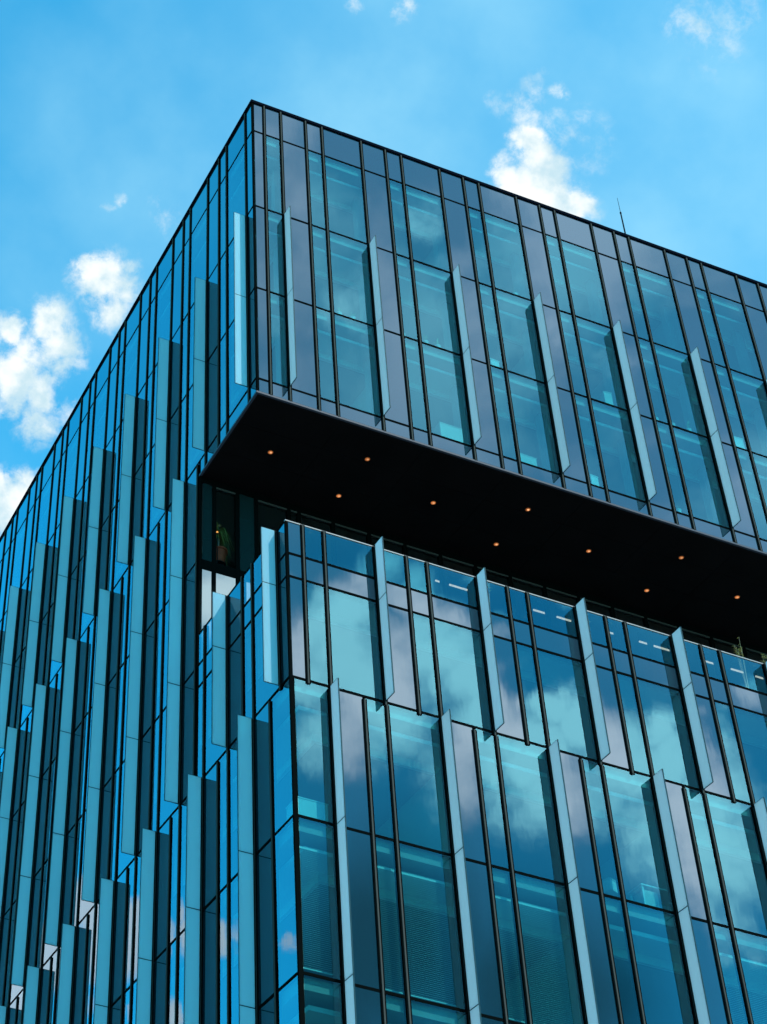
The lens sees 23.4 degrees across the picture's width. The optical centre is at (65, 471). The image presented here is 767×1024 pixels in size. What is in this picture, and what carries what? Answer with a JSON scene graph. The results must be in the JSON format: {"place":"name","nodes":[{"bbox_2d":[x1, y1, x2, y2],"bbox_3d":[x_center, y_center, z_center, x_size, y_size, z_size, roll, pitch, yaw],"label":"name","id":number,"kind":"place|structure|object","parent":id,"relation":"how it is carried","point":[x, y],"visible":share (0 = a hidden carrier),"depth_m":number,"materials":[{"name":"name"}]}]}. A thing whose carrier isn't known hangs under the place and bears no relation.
{"place":"outdoors","nodes":[
{"label":"outdoors","id":0,"kind":"place"},
{"bbox_2d":[0,99,766,1023],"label":"office building","id":1,"kind":"structure","parent":0,"point":[384,417],"depth_m":55.94,"materials":[{"name":"blue glass"}]},
{"bbox_2d":[0,753,3,789],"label":"window","id":2,"kind":"structure","parent":1,"relation":"in","point":[1,760],"depth_m":70.29,"materials":[{"name":"blue glass"}]},
{"bbox_2d":[0,612,6,673],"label":"window","id":3,"kind":"structure","parent":1,"relation":"in","point":[4,619],"depth_m":76.23,"materials":[{"name":"blue glass"}]},
{"bbox_2d":[4,902,22,1006],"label":"window","id":4,"kind":"structure","parent":1,"relation":"in","point":[15,989],"depth_m":61.43,"materials":[{"name":"blue glass"}]},
{"bbox_2d":[4,520,25,613],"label":"window","id":5,"kind":"structure","parent":1,"relation":"in","point":[19,541],"depth_m":78.03,"materials":[{"name":"blue glass"}]},
{"bbox_2d":[12,803,23,903],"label":"window","id":6,"kind":"structure","parent":1,"relation":"in","point":[22,807],"depth_m":64.46,"materials":[{"name":"blue glass"}]},
{"bbox_2d":[17,987,25,1023],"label":"window","id":7,"kind":"structure","parent":1,"relation":"in","point":[21,994],"depth_m":58.99,"materials":[{"name":"blue glass"}]},
{"bbox_2d":[15,649,31,728],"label":"window","id":8,"kind":"structure","parent":1,"relation":"in","point":[25,710],"depth_m":70.33,"materials":[{"name":"blue glass"}]},
{"bbox_2d":[21,711,31,803],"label":"window","id":9,"kind":"structure","parent":1,"relation":"in","point":[30,715],"depth_m":67.12,"materials":[{"name":"blue glass"}]},
{"bbox_2d":[22,571,31,649],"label":"window","id":10,"kind":"structure","parent":1,"relation":"in","point":[30,575],"depth_m":73.54,"materials":[{"name":"blue glass"}]},
{"bbox_2d":[29,475,51,572],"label":"window","id":11,"kind":"structure","parent":1,"relation":"in","point":[45,494],"depth_m":75.78,"materials":[{"name":"blue glass"}]},
{"bbox_2d":[36,857,56,967],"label":"window","id":12,"kind":"structure","parent":1,"relation":"in","point":[48,950],"depth_m":59.18,"materials":[{"name":"blue glass"}]},
{"bbox_2d":[44,756,57,862],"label":"window","id":13,"kind":"structure","parent":1,"relation":"in","point":[53,764],"depth_m":62.15,"materials":[{"name":"blue glass"}]},
{"bbox_2d":[44,600,61,685],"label":"window","id":14,"kind":"structure","parent":1,"relation":"in","point":[54,666],"depth_m":68.08,"materials":[{"name":"blue glass"}]},
{"bbox_2d":[48,946,60,1023],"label":"window","id":15,"kind":"structure","parent":1,"relation":"in","point":[54,958],"depth_m":56.22,"materials":[{"name":"blue glass"}]},
{"bbox_2d":[50,522,61,606],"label":"window","id":16,"kind":"structure","parent":1,"relation":"in","point":[57,531],"depth_m":71.29,"materials":[{"name":"blue glass"}]},
{"bbox_2d":[51,663,64,761],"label":"window","id":17,"kind":"structure","parent":1,"relation":"in","point":[59,672],"depth_m":64.81,"materials":[{"name":"blue glass"}]},
{"bbox_2d":[56,429,78,527],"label":"window","id":18,"kind":"structure","parent":1,"relation":"in","point":[70,472],"depth_m":73.52,"materials":[{"name":"blue glass"}]},
{"bbox_2d":[71,812,93,925],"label":"window","id":19,"kind":"structure","parent":1,"relation":"in","point":[84,906],"depth_m":56.94,"materials":[{"name":"blue glass"}]},
{"bbox_2d":[74,553,93,639],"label":"window","id":20,"kind":"structure","parent":1,"relation":"in","point":[86,619],"depth_m":65.89,"materials":[{"name":"blue glass"}]},
{"bbox_2d":[77,709,91,819],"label":"window","id":21,"kind":"structure","parent":1,"relation":"in","point":[85,722],"depth_m":59.86,"materials":[{"name":"blue glass"}]},
{"bbox_2d":[79,472,91,560],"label":"window","id":22,"kind":"structure","parent":1,"relation":"in","point":[86,483],"depth_m":68.95,"materials":[{"name":"blue glass"}]},
{"bbox_2d":[83,902,98,1023],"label":"window","id":23,"kind":"structure","parent":1,"relation":"in","point":[91,914],"depth_m":53.45,"materials":[{"name":"blue glass"}]},
{"bbox_2d":[84,614,97,715],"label":"window","id":24,"kind":"structure","parent":1,"relation":"in","point":[89,656],"depth_m":62.51,"materials":[{"name":"blue glass"}]},
{"bbox_2d":[85,379,107,480],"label":"window","id":25,"kind":"structure","parent":1,"relation":"in","point":[100,402],"depth_m":71.28,"materials":[{"name":"blue glass"}]},
{"bbox_2d":[111,421,122,510],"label":"window","id":26,"kind":"structure","parent":1,"relation":"in","point":[114,480],"depth_m":66.66,"materials":[{"name":"blue glass"}]},
{"bbox_2d":[107,502,127,590],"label":"window","id":27,"kind":"structure","parent":1,"relation":"in","point":[119,568],"depth_m":63.70,"materials":[{"name":"blue glass"}]},
{"bbox_2d":[109,762,133,880],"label":"window","id":28,"kind":"structure","parent":1,"relation":"in","point":[124,859],"depth_m":54.70,"materials":[{"name":"blue glass"}]},
{"bbox_2d":[114,657,128,771],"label":"window","id":29,"kind":"structure","parent":1,"relation":"in","point":[120,677],"depth_m":57.57,"materials":[{"name":"blue glass"}]},
{"bbox_2d":[119,562,132,667],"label":"window","id":30,"kind":"structure","parent":1,"relation":"in","point":[125,577],"depth_m":60.20,"materials":[{"name":"blue glass"}]},
{"bbox_2d":[115,326,138,430],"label":"window","id":31,"kind":"structure","parent":1,"relation":"in","point":[130,366],"depth_m":69.00,"materials":[{"name":"blue glass"}]},
{"bbox_2d":[123,981,136,1023],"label":"window","id":32,"kind":"structure","parent":1,"relation":"in","point":[127,995],"depth_m":49.42,"materials":[{"name":"blue glass"}]},
{"bbox_2d":[124,852,140,990],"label":"window","id":33,"kind":"structure","parent":1,"relation":"in","point":[131,867],"depth_m":51.09,"materials":[{"name":"blue glass"}]},
{"bbox_2d":[145,364,157,457],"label":"window","id":34,"kind":"structure","parent":1,"relation":"in","point":[149,384],"depth_m":64.38,"materials":[{"name":"blue glass"}]},
{"bbox_2d":[142,445,164,537],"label":"window","id":35,"kind":"structure","parent":1,"relation":"in","point":[155,514],"depth_m":61.50,"materials":[{"name":"blue glass"}]},
{"bbox_2d":[148,271,170,376],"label":"window","id":36,"kind":"structure","parent":1,"relation":"in","point":[164,294],"depth_m":66.73,"materials":[{"name":"blue glass"}]},
{"bbox_2d":[154,602,168,720],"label":"window","id":37,"kind":"structure","parent":1,"relation":"in","point":[166,616],"depth_m":55.24,"materials":[{"name":"blue glass"}]},
{"bbox_2d":[150,709,177,830],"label":"window","id":38,"kind":"structure","parent":1,"relation":"in","point":[166,808],"depth_m":52.43,"materials":[{"name":"blue glass"}]},
{"bbox_2d":[157,505,170,614],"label":"window","id":39,"kind":"structure","parent":1,"relation":"in","point":[162,522],"depth_m":57.93,"materials":[{"name":"blue glass"}]},
{"bbox_2d":[168,931,184,1023],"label":"window","id":40,"kind":"structure","parent":1,"relation":"in","point":[172,949],"depth_m":46.68,"materials":[{"name":"blue glass"}]},
{"bbox_2d":[169,798,186,943],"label":"window","id":41,"kind":"structure","parent":1,"relation":"in","point":[174,839],"depth_m":48.78,"materials":[{"name":"blue glass"}]},
{"bbox_2d":[181,305,193,400],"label":"window","id":42,"kind":"structure","parent":1,"relation":"in","point":[184,325],"depth_m":62.06,"materials":[{"name":"blue glass"}]},
{"bbox_2d":[179,386,203,480],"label":"window","id":43,"kind":"structure","parent":1,"relation":"in","point":[194,455],"depth_m":59.21,"materials":[{"name":"blue glass"}]},
{"bbox_2d":[183,209,206,318],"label":"window","id":44,"kind":"structure","parent":1,"relation":"in","point":[198,237],"depth_m":64.47,"materials":[{"name":"blue glass"}]},
{"bbox_2d":[198,672,225,776],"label":"window","id":45,"kind":"structure","parent":1,"relation":"in","point":[213,752],"depth_m":49.84,"materials":[{"name":"blue glass"}]},
{"bbox_2d":[201,522,234,565],"bbox_3d":[4.750,2.508,55.973,1.134,2.019,1.069,31,-48,-27],"label":"potted plant","id":46,"kind":"object","parent":1,"relation":"on","point":[223,538],"visible":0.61,"depth_m":56.09,"materials":[{"name":"green plant"}]},
{"bbox_2d":[216,487,235,495],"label":"terrace window","id":47,"kind":"structure","parent":1,"relation":"in","point":[218,489],"depth_m":56.84,"materials":[{"name":"black glass"}]},
{"bbox_2d":[220,239,233,339],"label":"window","id":48,"kind":"structure","parent":1,"relation":"in","point":[231,248],"depth_m":59.79,"materials":[{"name":"blue glass"}]},
{"bbox_2d":[219,740,237,890],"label":"window","id":49,"kind":"structure","parent":1,"relation":"in","point":[233,749],"depth_m":46.48,"materials":[{"name":"blue glass"}]},
{"bbox_2d":[219,875,238,1023],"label":"window","id":50,"kind":"structure","parent":1,"relation":"in","point":[234,994],"depth_m":43.92,"materials":[{"name":"blue glass"}]},
{"bbox_2d":[220,146,244,257],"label":"window","id":51,"kind":"structure","parent":1,"relation":"in","point":[236,174],"depth_m":62.18,"materials":[{"name":"blue glass"}]},
{"bbox_2d":[220,321,246,428],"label":"window","id":52,"kind":"structure","parent":1,"relation":"in","point":[235,391],"depth_m":56.88,"materials":[{"name":"blue glass"}]},
{"bbox_2d":[244,609,277,717],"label":"window","id":53,"kind":"structure","parent":1,"relation":"in","point":[263,690],"depth_m":47.65,"materials":[{"name":"blue glass"}]},
{"bbox_2d":[258,500,286,510],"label":"terrace window","id":54,"kind":"structure","parent":1,"relation":"in","point":[261,502],"depth_m":57.23,"materials":[{"name":"black glass"}]},
{"bbox_2d":[266,136,281,213],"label":"window","id":55,"kind":"structure","parent":1,"relation":"in","point":[273,145],"depth_m":61.11,"materials":[{"name":"blue glass"}]},
{"bbox_2d":[268,211,284,295],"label":"window","id":56,"kind":"structure","parent":1,"relation":"in","point":[276,256],"depth_m":58.44,"materials":[{"name":"blue glass"}]},
{"bbox_2d":[270,293,287,385],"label":"window","id":57,"kind":"structure","parent":1,"relation":"in","point":[278,318],"depth_m":55.79,"materials":[{"name":"blue glass"}]},
{"bbox_2d":[271,679,292,832],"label":"window","id":58,"kind":"structure","parent":1,"relation":"in","point":[280,705],"depth_m":44.27,"materials":[{"name":"blue glass"}]},
{"bbox_2d":[274,818,296,988],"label":"window","id":59,"kind":"structure","parent":1,"relation":"in","point":[283,840],"depth_m":41.62,"materials":[{"name":"blue glass"}]},
{"bbox_2d":[278,975,298,1023],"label":"window","id":60,"kind":"structure","parent":1,"relation":"in","point":[288,1010],"depth_m":39.97,"materials":[{"name":"blue glass"}]},
{"bbox_2d":[294,678,333,822],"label":"window","id":61,"kind":"structure","parent":1,"relation":"in","point":[315,800],"depth_m":43.99,"materials":[{"name":"blue glass"}]},
{"bbox_2d":[301,513,330,523],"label":"terrace window","id":62,"kind":"structure","parent":1,"relation":"in","point":[304,515],"depth_m":57.58,"materials":[{"name":"black glass"}]},
{"bbox_2d":[299,817,340,979],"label":"window","id":63,"kind":"structure","parent":1,"relation":"in","point":[321,948],"depth_m":41.33,"materials":[{"name":"blue glass"}]},
{"bbox_2d":[304,975,342,1023],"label":"window","id":64,"kind":"structure","parent":1,"relation":"in","point":[323,998],"depth_m":39.69,"materials":[{"name":"teal glass"}]},
{"bbox_2d":[308,151,366,242],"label":"window","id":65,"kind":"structure","parent":1,"relation":"in","point":[346,212],"depth_m":61.67,"materials":[{"name":"blue glass"}]},
{"bbox_2d":[312,226,373,324],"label":"window","id":66,"kind":"structure","parent":1,"relation":"in","point":[352,298],"depth_m":59.02,"materials":[{"name":"blue glass"}]},
{"bbox_2d":[307,582,382,699],"bbox_3d":[7.213,4.384,46.688,2.086,3.157,0.034,17,-43,-13],"label":"window","id":67,"kind":"structure","parent":1,"relation":"in","point":[356,664],"depth_m":46.66,"materials":[{"name":"blue glass"}]},
{"bbox_2d":[316,308,380,415],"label":"window","id":68,"kind":"structure","parent":1,"relation":"in","point":[355,341],"depth_m":56.34,"materials":[{"name":"blue glass"}]},
{"bbox_2d":[335,523,366,534],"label":"terrace window","id":69,"kind":"structure","parent":1,"relation":"in","point":[337,525],"depth_m":57.86,"materials":[{"name":"black glass"}]},
{"bbox_2d":[371,534,402,545],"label":"terrace window","id":70,"kind":"structure","parent":1,"relation":"in","point":[374,536],"depth_m":58.19,"materials":[{"name":"black glass"}]},
{"bbox_2d":[366,698,450,853],"bbox_3d":[8.476,7.517,44.659,2.097,3.937,0.036,17,-43,-13],"label":"window","id":71,"kind":"structure","parent":1,"relation":"in","point":[422,815],"depth_m":44.60,"materials":[{"name":"blue glass"}]},
{"bbox_2d":[389,180,449,271],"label":"window","id":72,"kind":"structure","parent":1,"relation":"in","point":[427,229],"depth_m":62.41,"materials":[{"name":"blue glass"}]},
{"bbox_2d":[376,837,465,1009],"bbox_3d":[8.245,10.499,42.003,2.097,3.937,0.034,17,-43,-13],"label":"window","id":73,"kind":"structure","parent":1,"relation":"in","point":[432,933],"depth_m":41.94,"materials":[{"name":"teal glass"}]},
{"bbox_2d":[407,545,438,556],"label":"terrace window","id":74,"kind":"structure","parent":1,"relation":"in","point":[410,547],"depth_m":58.47,"materials":[{"name":"black glass"}]},
{"bbox_2d":[386,994,466,1023],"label":"window","id":75,"kind":"structure","parent":1,"relation":"in","point":[422,1013],"depth_m":40.44,"materials":[{"name":"teal glass"}]},
{"bbox_2d":[397,255,459,353],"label":"window","id":76,"kind":"structure","parent":1,"relation":"in","point":[438,324],"depth_m":59.76,"materials":[{"name":"blue glass"}]},
{"bbox_2d":[405,338,471,444],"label":"window","id":77,"kind":"structure","parent":1,"relation":"in","point":[443,369],"depth_m":57.09,"materials":[{"name":"blue glass"}]},
{"bbox_2d":[413,613,491,730],"bbox_3d":[10.161,5.265,47.420,2.097,3.157,0.034,17,-43,-13],"label":"window","id":78,"kind":"structure","parent":1,"relation":"in","point":[464,691],"depth_m":47.40,"materials":[{"name":"blue glass"}]},
{"bbox_2d":[442,556,473,567],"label":"terrace window","id":79,"kind":"structure","parent":1,"relation":"in","point":[443,557],"depth_m":58.77,"materials":[{"name":"black glass"}]},
{"bbox_2d":[477,566,507,577],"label":"terrace window","id":80,"kind":"structure","parent":1,"relation":"in","point":[480,568],"depth_m":59.09,"materials":[{"name":"black glass"}]},
{"bbox_2d":[469,208,530,298],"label":"window","id":81,"kind":"structure","parent":1,"relation":"in","point":[504,238],"depth_m":63.15,"materials":[{"name":"blue glass"}]},
{"bbox_2d":[479,284,544,381],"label":"window","id":82,"kind":"structure","parent":1,"relation":"in","point":[521,346],"depth_m":60.49,"materials":[{"name":"blue glass"}]},
{"bbox_2d":[476,729,564,882],"bbox_3d":[11.430,8.397,45.391,2.097,3.937,0.036,17,-43,-13],"label":"window","id":83,"kind":"structure","parent":1,"relation":"in","point":[528,791],"depth_m":45.34,"materials":[{"name":"blue glass"}]},
{"bbox_2d":[491,366,559,473],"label":"window","id":84,"kind":"structure","parent":1,"relation":"in","point":[535,435],"depth_m":57.82,"materials":[{"name":"blue glass"}]},
{"bbox_2d":[512,577,542,588],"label":"terrace window","id":85,"kind":"structure","parent":1,"relation":"in","point":[513,578],"depth_m":59.38,"materials":[{"name":"black glass"}]},
{"bbox_2d":[492,867,583,1023],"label":"window","id":86,"kind":"structure","parent":1,"relation":"in","point":[555,998],"depth_m":42.73,"materials":[{"name":"teal glass"}]},
{"bbox_2d":[517,644,597,759],"bbox_3d":[13.113,6.148,48.156,2.097,3.157,0.035,17,-43,-13],"label":"window","id":87,"kind":"structure","parent":1,"relation":"in","point":[563,680],"depth_m":48.13,"materials":[{"name":"blue glass"}]},
{"bbox_2d":[546,587,576,598],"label":"terrace window","id":88,"kind":"structure","parent":1,"relation":"in","point":[549,589],"depth_m":59.68,"materials":[{"name":"black glass"}]},
{"bbox_2d":[546,235,609,326],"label":"window","id":89,"kind":"structure","parent":1,"relation":"in","point":[587,294],"depth_m":63.88,"materials":[{"name":"blue glass"}]},
{"bbox_2d":[560,312,626,409],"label":"window","id":90,"kind":"structure","parent":1,"relation":"in","point":[598,350],"depth_m":61.22,"materials":[{"name":"blue glass"}]},
{"bbox_2d":[580,597,610,608],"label":"terrace window","id":91,"kind":"structure","parent":1,"relation":"in","point":[592,602],"depth_m":60.01,"materials":[{"name":"black glass"}]},
{"bbox_2d":[575,394,645,500],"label":"window","id":92,"kind":"structure","parent":1,"relation":"in","point":[620,461],"depth_m":58.56,"materials":[{"name":"blue glass"}]},
{"bbox_2d":[582,759,673,910],"bbox_3d":[14.381,9.281,46.127,2.097,3.937,0.033,17,-43,-13],"label":"window","id":93,"kind":"structure","parent":1,"relation":"in","point":[638,837],"depth_m":46.08,"materials":[{"name":"blue glass"}]},
{"bbox_2d":[614,608,643,618],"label":"terrace window","id":94,"kind":"structure","parent":1,"relation":"in","point":[618,610],"depth_m":60.28,"materials":[{"name":"black glass"}]},
{"bbox_2d":[604,896,694,1023],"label":"window","id":95,"kind":"structure","parent":1,"relation":"in","point":[657,946],"depth_m":43.71,"materials":[{"name":"blue glass"}]},
{"bbox_2d":[622,262,687,353],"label":"window","id":96,"kind":"structure","parent":1,"relation":"in","point":[660,305],"depth_m":64.61,"materials":[{"name":"blue glass"}]},
{"bbox_2d":[617,673,699,788],"bbox_3d":[16.066,7.030,48.890,2.097,3.157,0.034,17,-43,-13],"label":"window","id":97,"kind":"structure","parent":1,"relation":"in","point":[663,709],"depth_m":48.87,"materials":[{"name":"blue glass"}]},
{"bbox_2d":[648,618,676,628],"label":"terrace window","id":98,"kind":"structure","parent":1,"relation":"in","point":[651,620],"depth_m":60.59,"materials":[{"name":"black glass"}]},
{"bbox_2d":[638,338,707,436],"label":"window","id":99,"kind":"structure","parent":1,"relation":"in","point":[682,398],"depth_m":61.96,"materials":[{"name":"blue glass"}]},
{"bbox_2d":[657,422,729,527],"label":"window","id":100,"kind":"structure","parent":1,"relation":"in","point":[697,462],"depth_m":59.29,"materials":[{"name":"blue glass"}]},
{"bbox_2d":[681,628,709,638],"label":"terrace window","id":101,"kind":"structure","parent":1,"relation":"in","point":[684,630],"depth_m":60.89,"materials":[{"name":"black glass"}]},
{"bbox_2d":[685,787,766,935],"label":"window","id":102,"kind":"structure","parent":1,"relation":"in","point":[744,873],"depth_m":46.87,"materials":[{"name":"blue glass"}]},
{"bbox_2d":[713,638,741,647],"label":"terrace window","id":103,"kind":"structure","parent":1,"relation":"in","point":[717,640],"depth_m":61.17,"materials":[{"name":"black glass"}]},
{"bbox_2d":[695,288,762,378],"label":"window","id":104,"kind":"structure","parent":1,"relation":"in","point":[732,322],"depth_m":65.35,"materials":[{"name":"blue glass"}]},
{"bbox_2d":[713,925,766,1023],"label":"window","id":105,"kind":"structure","parent":1,"relation":"in","point":[752,948],"depth_m":44.67,"materials":[{"name":"blue glass"}]},
{"bbox_2d":[715,702,766,806],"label":"window","id":106,"kind":"structure","parent":1,"relation":"in","point":[752,726],"depth_m":49.69,"materials":[{"name":"blue glass"}]},
{"bbox_2d":[715,365,766,455],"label":"window","id":107,"kind":"structure","parent":1,"relation":"in","point":[751,392],"depth_m":62.84,"materials":[{"name":"blue glass"}]},
{"bbox_2d":[733,637,748,687],"bbox_3d":[19.864,5.878,52.748,0.325,2.457,0.290,-11,-44,16],"label":"terrace plant","id":108,"kind":"object","parent":1,"relation":"on","point":[736,652],"visible":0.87,"depth_m":53.08,"materials":[{"name":"green plant"}]},
{"bbox_2d":[737,448,766,539],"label":"window","id":109,"kind":"structure","parent":1,"relation":"in","point":[744,457],"depth_m":60.24,"materials":[{"name":"blue glass"}]},
{"bbox_2d":[746,648,766,656],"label":"terrace window","id":110,"kind":"structure","parent":1,"relation":"in","point":[747,649],"depth_m":61.45,"materials":[{"name":"black glass"}]},
{"bbox_2d":[0,0,766,535],"label":"sky","id":111,"kind":"structure","parent":0,"point":[115,115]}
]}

